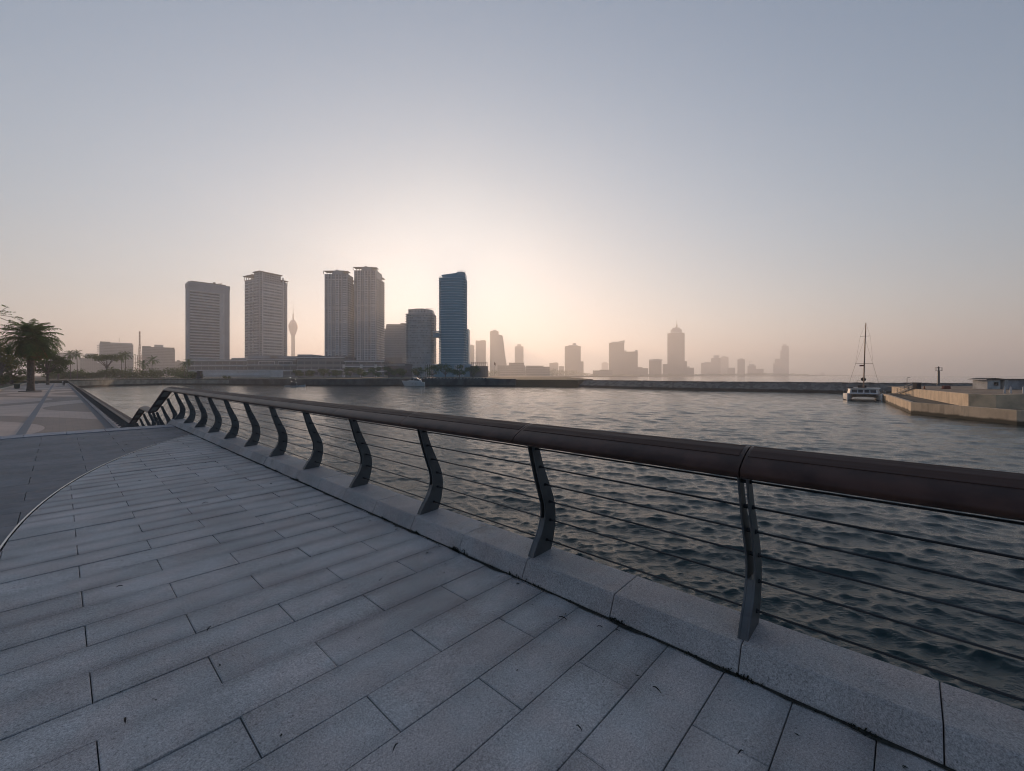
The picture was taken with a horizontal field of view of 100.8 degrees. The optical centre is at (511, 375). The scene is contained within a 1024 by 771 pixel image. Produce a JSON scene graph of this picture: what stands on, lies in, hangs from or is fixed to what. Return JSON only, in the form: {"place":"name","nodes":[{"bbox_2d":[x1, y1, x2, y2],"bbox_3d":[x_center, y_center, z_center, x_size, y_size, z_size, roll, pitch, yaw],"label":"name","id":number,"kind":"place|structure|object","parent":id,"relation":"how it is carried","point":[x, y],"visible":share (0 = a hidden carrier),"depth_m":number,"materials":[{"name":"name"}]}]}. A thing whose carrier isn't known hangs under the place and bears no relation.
{"place":"outdoors","nodes":[
{"label":"outdoors","id":0,"kind":"place"},
{"bbox_2d":[0,383,21,387],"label":"lawn","id":1,"kind":"structure","parent":0,"point":[7,385],"depth_m":132.99,"materials":[{"name":"green plant"}]},
{"bbox_2d":[0,374,10,385],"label":"shrub","id":2,"kind":"object","parent":1,"relation":"on","point":[3,380],"visible":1,"depth_m":128.24,"materials":[{"name":"green plant"}]},
{"bbox_2d":[0,343,19,385],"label":"broadleaf tree","id":3,"kind":"object","parent":1,"relation":"on","point":[3,359],"visible":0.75,"depth_m":129.77,"materials":[{"name":"green plant"}]},
{"bbox_2d":[0,305,23,334],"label":"broadleaf tree","id":4,"kind":"object","parent":1,"relation":"on","point":[9,316],"visible":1,"depth_m":59.97,"materials":[{"name":"green plant"}]},
{"bbox_2d":[3,357,26,383],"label":"broadleaf tree","id":5,"kind":"object","parent":1,"relation":"on","point":[8,371],"visible":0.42,"depth_m":150.03,"materials":[{"name":"green plant"}]},
{"bbox_2d":[4,375,26,383],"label":"shrub","id":6,"kind":"object","parent":1,"relation":"on","point":[16,378],"visible":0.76,"depth_m":150.13,"materials":[{"name":"green plant"}]},
{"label":"stairs","id":7,"kind":"structure","parent":1,"relation":"on","visible":0},
{"bbox_2d":[129,391,179,426],"bbox_3d":[-14.404,2.060,16.929,9.633,3.380,0.543,0,0,43],"label":"stair railing","id":8,"kind":"object","parent":7,"relation":"on","point":[162,398],"visible":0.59,"depth_m":15.77,"materials":[{"name":"metal"}]},
{"bbox_2d":[0,383,113,435],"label":"promenade","id":9,"kind":"structure","parent":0,"point":[55,407],"depth_m":38.06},
{"bbox_2d":[0,318,64,390],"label":"palm tree","id":10,"kind":"object","parent":9,"relation":"on","point":[31,346],"visible":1,"depth_m":86.12,"materials":[{"name":"green plant"}]},
{"bbox_2d":[35,349,69,384],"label":"broadleaf tree","id":11,"kind":"object","parent":9,"relation":"on","point":[48,368],"visible":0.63,"depth_m":150.01,"materials":[{"name":"green plant"}]},
{"bbox_2d":[68,383,120,427],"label":"promenade kerb","id":12,"kind":"structure","parent":9,"relation":"on","point":[110,421],"depth_m":36.19,"materials":[{"name":"stone"}]},
{"bbox_2d":[67,380,136,427],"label":"promenade railing","id":13,"kind":"object","parent":12,"relation":"on","point":[121,419],"visible":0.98,"depth_m":31.89,"materials":[{"name":"paint"}]},
{"bbox_2d":[56,353,79,375],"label":"building","id":14,"kind":"structure","parent":0,"point":[76,360],"depth_m":1432.14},
{"bbox_2d":[80,358,98,372],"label":"building","id":15,"kind":"structure","parent":0,"point":[89,365],"depth_m":1128.91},
{"bbox_2d":[0,427,191,544],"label":"landing paving","id":16,"kind":"structure","parent":0,"point":[35,472],"depth_m":7.80,"materials":[{"name":"stone"}]},
{"bbox_2d":[0,424,174,439],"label":"edge stones","id":17,"kind":"object","parent":16,"relation":"on","point":[77,432],"visible":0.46,"depth_m":11.53,"materials":[{"name":"stone"}]},
{"bbox_2d":[97,341,132,375],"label":"building","id":18,"kind":"structure","parent":0,"point":[106,348],"depth_m":1012.44,"materials":[{"name":"concrete"}]},
{"bbox_2d":[134,355,145,370],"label":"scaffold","id":19,"kind":"object","parent":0,"point":[140,358],"visible":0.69,"depth_m":880.22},
{"bbox_2d":[142,345,174,375],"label":"building","id":20,"kind":"structure","parent":0,"point":[165,356],"depth_m":981.59,"materials":[{"name":"concrete"}]},
{"bbox_2d":[175,360,184,371],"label":"building","id":21,"kind":"structure","parent":0,"point":[177,364],"depth_m":1089.47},
{"bbox_2d":[185,281,229,370],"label":"tower","id":22,"kind":"structure","parent":0,"point":[207,320],"depth_m":617.31,"materials":[{"name":"concrete"}]},
{"bbox_2d":[186,358,246,373],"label":"shopping building","id":23,"kind":"structure","parent":0,"point":[218,364],"depth_m":540.00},
{"bbox_2d":[199,370,282,376],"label":"shopping building","id":24,"kind":"structure","parent":0,"point":[244,373],"depth_m":440.00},
{"bbox_2d":[243,270,287,357],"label":"tower","id":25,"kind":"structure","parent":0,"point":[265,313],"depth_m":632.71,"materials":[{"name":"concrete"}]},
{"bbox_2d":[246,355,296,376],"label":"shopping building","id":26,"kind":"structure","parent":0,"point":[287,365],"depth_m":535.00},
{"bbox_2d":[288,314,297,355],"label":"broadcast tower","id":27,"kind":"structure","parent":0,"point":[293,326],"depth_m":2086.88,"materials":[{"name":"concrete"}]},
{"bbox_2d":[353,266,384,359],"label":"tower","id":28,"kind":"structure","parent":0,"point":[369,312],"depth_m":570.00,"materials":[{"name":"concrete"}]},
{"bbox_2d":[344,360,393,376],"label":"shopping building","id":29,"kind":"structure","parent":0,"point":[367,365],"depth_m":528.00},
{"bbox_2d":[384,323,405,363],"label":"office block","id":30,"kind":"structure","parent":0,"point":[394,343],"depth_m":900.00,"materials":[{"name":"concrete"}]},
{"bbox_2d":[388,363,411,376],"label":"shopping building","id":31,"kind":"structure","parent":0,"point":[404,366],"depth_m":545.00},
{"bbox_2d":[405,308,436,376],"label":"glass tower","id":32,"kind":"structure","parent":0,"point":[421,342],"depth_m":590.04,"materials":[{"name":"glass"}]},
{"bbox_2d":[8,375,842,386],"bbox_3d":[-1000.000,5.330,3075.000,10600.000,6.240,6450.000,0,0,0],"label":"shore ground","id":33,"kind":"structure","parent":0,"point":[563,381],"depth_m":284.61,"materials":[{"name":"concrete"}]},
{"bbox_2d":[45,360,74,379],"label":"broadleaf tree","id":34,"kind":"object","parent":33,"relation":"on","point":[69,362],"visible":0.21,"depth_m":211.34,"materials":[{"name":"green plant"}]},
{"bbox_2d":[49,369,80,378],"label":"bush","id":35,"kind":"object","parent":33,"relation":"on","point":[55,377],"visible":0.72,"depth_m":254.05,"materials":[{"name":"green plant"}]},
{"bbox_2d":[63,350,78,378],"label":"palm tree","id":36,"kind":"object","parent":33,"relation":"on","point":[68,353],"visible":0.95,"depth_m":249.84,"materials":[{"name":"green plant"}]},
{"bbox_2d":[60,371,90,378],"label":"bush","id":37,"kind":"object","parent":33,"relation":"on","point":[74,375],"visible":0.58,"depth_m":260.21,"materials":[{"name":"green plant"}]},
{"bbox_2d":[68,350,84,378],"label":"palm tree","id":38,"kind":"object","parent":33,"relation":"on","point":[76,356],"visible":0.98,"depth_m":251.94,"materials":[{"name":"green plant"}]},
{"bbox_2d":[75,369,102,378],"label":"bush","id":39,"kind":"object","parent":33,"relation":"on","point":[89,375],"visible":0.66,"depth_m":267.12,"materials":[{"name":"green plant"}]},
{"bbox_2d":[82,354,123,377],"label":"broadleaf tree","id":40,"kind":"object","parent":33,"relation":"on","point":[104,357],"visible":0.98,"depth_m":282.89,"materials":[{"name":"green plant"}]},
{"bbox_2d":[89,369,116,378],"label":"bush","id":41,"kind":"object","parent":33,"relation":"on","point":[101,376],"visible":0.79,"depth_m":273.07,"materials":[{"name":"green plant"}]},
{"bbox_2d":[96,368,125,378],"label":"bush","id":42,"kind":"object","parent":33,"relation":"on","point":[104,371],"visible":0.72,"depth_m":279.62,"materials":[{"name":"green plant"}]},
{"bbox_2d":[102,367,137,377],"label":"bush","id":43,"kind":"object","parent":33,"relation":"on","point":[129,373],"visible":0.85,"depth_m":281.65,"materials":[{"name":"green plant"}]},
{"bbox_2d":[117,351,133,377],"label":"palm tree","id":44,"kind":"object","parent":33,"relation":"on","point":[125,353],"visible":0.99,"depth_m":287.88,"materials":[{"name":"green plant"}]},
{"bbox_2d":[118,369,145,377],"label":"bush","id":45,"kind":"object","parent":33,"relation":"on","point":[136,374],"visible":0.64,"depth_m":289.94,"materials":[{"name":"green plant"}]},
{"bbox_2d":[138,331,141,371],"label":"lattice mast","id":46,"kind":"object","parent":33,"relation":"on","point":[139,348],"visible":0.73,"depth_m":900.44,"materials":[{"name":"metal"}]},
{"bbox_2d":[137,360,149,368],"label":"palm tree","id":47,"kind":"object","parent":33,"relation":"on","point":[143,365],"visible":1,"depth_m":291.48,"materials":[{"name":"green plant"}]},
{"bbox_2d":[67,378,228,386],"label":"sea wall","id":48,"kind":"structure","parent":33,"relation":"on","point":[105,382],"depth_m":233.06,"materials":[{"name":"concrete"}]},
{"bbox_2d":[134,368,165,377],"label":"bush","id":49,"kind":"object","parent":33,"relation":"on","point":[148,374],"visible":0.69,"depth_m":294.70,"materials":[{"name":"green plant"}]},
{"bbox_2d":[142,367,177,377],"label":"bush","id":50,"kind":"object","parent":33,"relation":"on","point":[153,372],"visible":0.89,"depth_m":297.51,"materials":[{"name":"green plant"}]},
{"bbox_2d":[163,367,187,377],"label":"bush","id":51,"kind":"object","parent":33,"relation":"on","point":[164,370],"visible":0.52,"depth_m":308.33,"materials":[{"name":"green plant"}]},
{"bbox_2d":[173,371,194,377],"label":"bush","id":52,"kind":"object","parent":33,"relation":"on","point":[178,375],"visible":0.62,"depth_m":297.38,"materials":[{"name":"green plant"}]},
{"bbox_2d":[196,371,204,378],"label":"kiosk","id":53,"kind":"object","parent":33,"relation":"on","point":[199,375],"visible":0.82,"depth_m":258.00,"materials":[{"name":"metal"}]},
{"bbox_2d":[293,369,304,377],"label":"broadleaf tree","id":54,"kind":"object","parent":33,"relation":"on","point":[298,373],"visible":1,"depth_m":328.65,"materials":[{"name":"green plant"}]},
{"bbox_2d":[317,368,330,377],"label":"broadleaf tree","id":55,"kind":"object","parent":33,"relation":"on","point":[323,371],"visible":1,"depth_m":348.44,"materials":[{"name":"green plant"}]},
{"bbox_2d":[296,354,355,376],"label":"shopping building","id":56,"kind":"structure","parent":33,"relation":"on","point":[306,362],"depth_m":530.00,"materials":[{"name":"concrete"}]},
{"bbox_2d":[331,369,341,377],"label":"broadleaf tree","id":57,"kind":"object","parent":33,"relation":"on","point":[336,373],"visible":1,"depth_m":350.86,"materials":[{"name":"green plant"}]},
{"bbox_2d":[323,270,353,356],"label":"tower","id":58,"kind":"structure","parent":33,"relation":"on","point":[339,313],"depth_m":560.00,"materials":[{"name":"concrete"}]},
{"bbox_2d":[342,367,355,375],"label":"broadleaf tree","id":59,"kind":"object","parent":33,"relation":"on","point":[348,369],"visible":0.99,"depth_m":348.56,"materials":[{"name":"green plant"}]},
{"bbox_2d":[356,368,368,377],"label":"broadleaf tree","id":60,"kind":"object","parent":33,"relation":"on","point":[360,372],"visible":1,"depth_m":348.37,"materials":[{"name":"green plant"}]},
{"bbox_2d":[229,378,515,385],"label":"sea wall","id":61,"kind":"structure","parent":33,"relation":"on","point":[399,382],"depth_m":221.99,"materials":[{"name":"concrete"}]},
{"bbox_2d":[368,367,381,377],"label":"broadleaf tree","id":62,"kind":"object","parent":33,"relation":"on","point":[374,373],"visible":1,"depth_m":343.75,"materials":[{"name":"green plant"}]},
{"bbox_2d":[382,366,395,375],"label":"broadleaf tree","id":63,"kind":"object","parent":33,"relation":"on","point":[387,368],"visible":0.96,"depth_m":344.97,"materials":[{"name":"green plant"}]},
{"bbox_2d":[395,368,406,377],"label":"broadleaf tree","id":64,"kind":"object","parent":33,"relation":"on","point":[400,372],"visible":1,"depth_m":338.85,"materials":[{"name":"green plant"}]},
{"bbox_2d":[411,367,424,377],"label":"broadleaf tree","id":65,"kind":"object","parent":33,"relation":"on","point":[416,371],"visible":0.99,"depth_m":339.17,"materials":[{"name":"green plant"}]},
{"bbox_2d":[424,365,439,375],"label":"broadleaf tree","id":66,"kind":"object","parent":33,"relation":"on","point":[432,367],"visible":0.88,"depth_m":333.57,"materials":[{"name":"green plant"}]},
{"bbox_2d":[435,363,451,377],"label":"broadleaf tree","id":67,"kind":"object","parent":33,"relation":"on","point":[448,369],"visible":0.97,"depth_m":328.68,"materials":[{"name":"green plant"}]},
{"bbox_2d":[433,271,472,376],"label":"glass tower","id":68,"kind":"structure","parent":33,"relation":"on","point":[453,320],"depth_m":575.19,"materials":[{"name":"glass"}]},
{"bbox_2d":[450,365,465,377],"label":"broadleaf tree","id":69,"kind":"object","parent":33,"relation":"on","point":[458,372],"visible":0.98,"depth_m":329.32,"materials":[{"name":"green plant"}]},
{"bbox_2d":[465,365,480,377],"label":"broadleaf tree","id":70,"kind":"object","parent":33,"relation":"on","point":[474,369],"visible":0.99,"depth_m":334.12,"materials":[{"name":"green plant"}]},
{"bbox_2d":[497,363,524,375],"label":"building","id":71,"kind":"structure","parent":33,"relation":"on","point":[514,369],"depth_m":1473.80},
{"bbox_2d":[488,368,878,375],"bbox_3d":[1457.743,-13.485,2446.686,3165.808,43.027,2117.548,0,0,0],"label":"distant trees","id":72,"kind":"object","parent":33,"relation":"on","point":[576,373],"visible":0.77,"depth_m":2373.29,"materials":[{"name":"green plant"}]},
{"bbox_2d":[737,358,744,375],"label":"tower","id":73,"kind":"structure","parent":33,"relation":"on","point":[740,366],"depth_m":3245.09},
{"bbox_2d":[1,509,876,770],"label":"bedding","id":74,"kind":"object","parent":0,"point":[91,690],"depth_m":2.12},
{"bbox_2d":[0,436,181,551],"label":"edging strip","id":75,"kind":"object","parent":74,"relation":"on","point":[16,528],"visible":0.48,"depth_m":4.87,"materials":[{"name":"metal"}]},
{"bbox_2d":[0,435,947,770],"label":"paved platform","id":76,"kind":"structure","parent":74,"relation":"on","point":[326,641],"depth_m":2.31,"materials":[{"name":"stone"}]},
{"bbox_2d":[119,425,955,770],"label":"grit","id":77,"kind":"object","parent":76,"relation":"on","point":[867,733],"visible":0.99,"depth_m":2.29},
{"bbox_2d":[467,329,469,363],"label":"tower","id":78,"kind":"structure","parent":0,"point":[468,346],"depth_m":680.00,"materials":[{"name":"grey glass"}]},
{"bbox_2d":[470,345,473,364],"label":"tower","id":79,"kind":"structure","parent":0,"point":[472,353],"depth_m":2637.65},
{"bbox_2d":[470,362,487,376],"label":"building","id":80,"kind":"structure","parent":0,"point":[483,372],"depth_m":562.18,"materials":[{"name":"concrete"}]},
{"bbox_2d":[476,340,485,365],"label":"tower","id":81,"kind":"structure","parent":0,"point":[480,351],"depth_m":2561.04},
{"bbox_2d":[490,330,506,375],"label":"tower","id":82,"kind":"structure","parent":0,"point":[497,354],"depth_m":2325.00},
{"bbox_2d":[515,344,523,362],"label":"tower","id":83,"kind":"structure","parent":0,"point":[519,353],"depth_m":2944.78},
{"bbox_2d":[525,366,549,375],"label":"building","id":84,"kind":"structure","parent":0,"point":[536,371],"depth_m":1548.72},
{"bbox_2d":[80,376,1023,710],"bbox_3d":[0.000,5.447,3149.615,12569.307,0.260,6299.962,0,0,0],"label":"water","id":85,"kind":"structure","parent":0,"point":[838,424],"depth_m":18.95,"materials":[{"name":"liquid"}]},
{"bbox_2d":[284,381,304,386],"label":"fishing boat","id":86,"kind":"object","parent":85,"relation":"on","point":[294,385],"visible":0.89,"depth_m":195.35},
{"bbox_2d":[402,376,424,386],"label":"motor yacht","id":87,"kind":"object","parent":85,"relation":"on","point":[414,381],"visible":0.91,"depth_m":204.57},
{"bbox_2d":[578,380,972,392],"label":"breakwater","id":88,"kind":"object","parent":85,"relation":"in","point":[826,387],"visible":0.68,"depth_m":146.55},
{"bbox_2d":[935,366,941,384],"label":"beacon mast","id":89,"kind":"object","parent":88,"relation":"on","point":[938,376],"visible":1,"depth_m":111.85,"materials":[{"name":"metal"}]},
{"bbox_2d":[843,323,885,400],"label":"catamaran","id":90,"kind":"object","parent":85,"relation":"on","point":[861,391],"visible":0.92,"depth_m":94.40,"materials":[{"name":"metal"}]},
{"bbox_2d":[549,362,563,375],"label":"building","id":91,"kind":"structure","parent":0,"point":[554,365],"depth_m":2631.68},
{"bbox_2d":[565,343,583,375],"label":"tower","id":92,"kind":"structure","parent":0,"point":[573,362],"depth_m":2319.10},
{"bbox_2d":[593,370,611,375],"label":"building","id":93,"kind":"structure","parent":0,"point":[603,372],"depth_m":2006.12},
{"bbox_2d":[609,340,624,375],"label":"tower","id":94,"kind":"structure","parent":0,"point":[616,358],"depth_m":2315.95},
{"bbox_2d":[624,350,637,375],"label":"building","id":95,"kind":"structure","parent":0,"point":[630,363],"depth_m":2347.14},
{"bbox_2d":[638,367,647,375],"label":"building","id":96,"kind":"structure","parent":0,"point":[643,371],"depth_m":2470.14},
{"bbox_2d":[649,359,661,375],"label":"building","id":97,"kind":"structure","parent":0,"point":[655,366],"depth_m":2470.67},
{"bbox_2d":[663,324,686,375],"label":"tower","id":98,"kind":"structure","parent":0,"point":[676,363],"depth_m":2542.20,"materials":[{"name":"concrete"}]},
{"bbox_2d":[687,366,693,375],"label":"building","id":99,"kind":"structure","parent":0,"point":[690,370],"depth_m":2629.38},
{"bbox_2d":[701,362,710,374],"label":"building","id":100,"kind":"structure","parent":0,"point":[705,368],"depth_m":3550.93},
{"bbox_2d":[711,355,720,374],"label":"tower","id":101,"kind":"structure","parent":0,"point":[715,364],"depth_m":3473.89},
{"bbox_2d":[721,356,728,374],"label":"tower","id":102,"kind":"structure","parent":0,"point":[724,363],"depth_m":4169.65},
{"bbox_2d":[727,368,734,374],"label":"building","id":103,"kind":"structure","parent":0,"point":[730,370],"depth_m":3399.76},
{"bbox_2d":[747,364,763,374],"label":"building","id":104,"kind":"structure","parent":0,"point":[751,368],"depth_m":3543.41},
{"bbox_2d":[773,359,779,374],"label":"building","id":105,"kind":"structure","parent":0,"point":[776,367],"depth_m":4016.32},
{"bbox_2d":[780,344,788,374],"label":"tower","id":106,"kind":"structure","parent":0,"point":[784,360],"depth_m":3939.59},
{"bbox_2d":[883,393,1016,409],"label":"quay ground","id":107,"kind":"structure","parent":0,"point":[913,399],"depth_m":73.43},
{"bbox_2d":[880,392,1023,424],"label":"quay wall","id":108,"kind":"structure","parent":107,"relation":"on","point":[1008,416],"depth_m":52.71,"materials":[{"name":"concrete"}]},
{"bbox_2d":[892,387,1023,409],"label":"retaining wall","id":109,"kind":"structure","parent":107,"relation":"on","point":[1010,401],"depth_m":55.28,"materials":[{"name":"concrete"}]},
{"bbox_2d":[889,386,1023,394],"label":"earth yard","id":110,"kind":"structure","parent":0,"point":[965,389],"depth_m":77.89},
{"bbox_2d":[912,382,921,388],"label":"equipment box","id":111,"kind":"object","parent":110,"relation":"on","point":[916,385],"visible":0.88,"depth_m":82.61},
{"bbox_2d":[972,378,1023,388],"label":"site cabin","id":112,"kind":"object","parent":110,"relation":"on","point":[993,383],"visible":0.81,"depth_m":83.79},
{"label":"platform base","id":113,"kind":"structure","parent":0,"visible":0},
{"bbox_2d":[169,418,1023,770],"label":"kerb","id":114,"kind":"structure","parent":113,"relation":"on","point":[957,728],"depth_m":2.27,"materials":[{"name":"concrete"}]},
{"bbox_2d":[182,429,881,740],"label":"weeds","id":115,"kind":"object","parent":114,"relation":"on","point":[617,621],"visible":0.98,"depth_m":2.65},
{"bbox_2d":[163,387,1023,701],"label":"railing","id":116,"kind":"object","parent":114,"relation":"on","point":[975,491],"visible":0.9,"depth_m":2.36,"materials":[{"name":"metal"}]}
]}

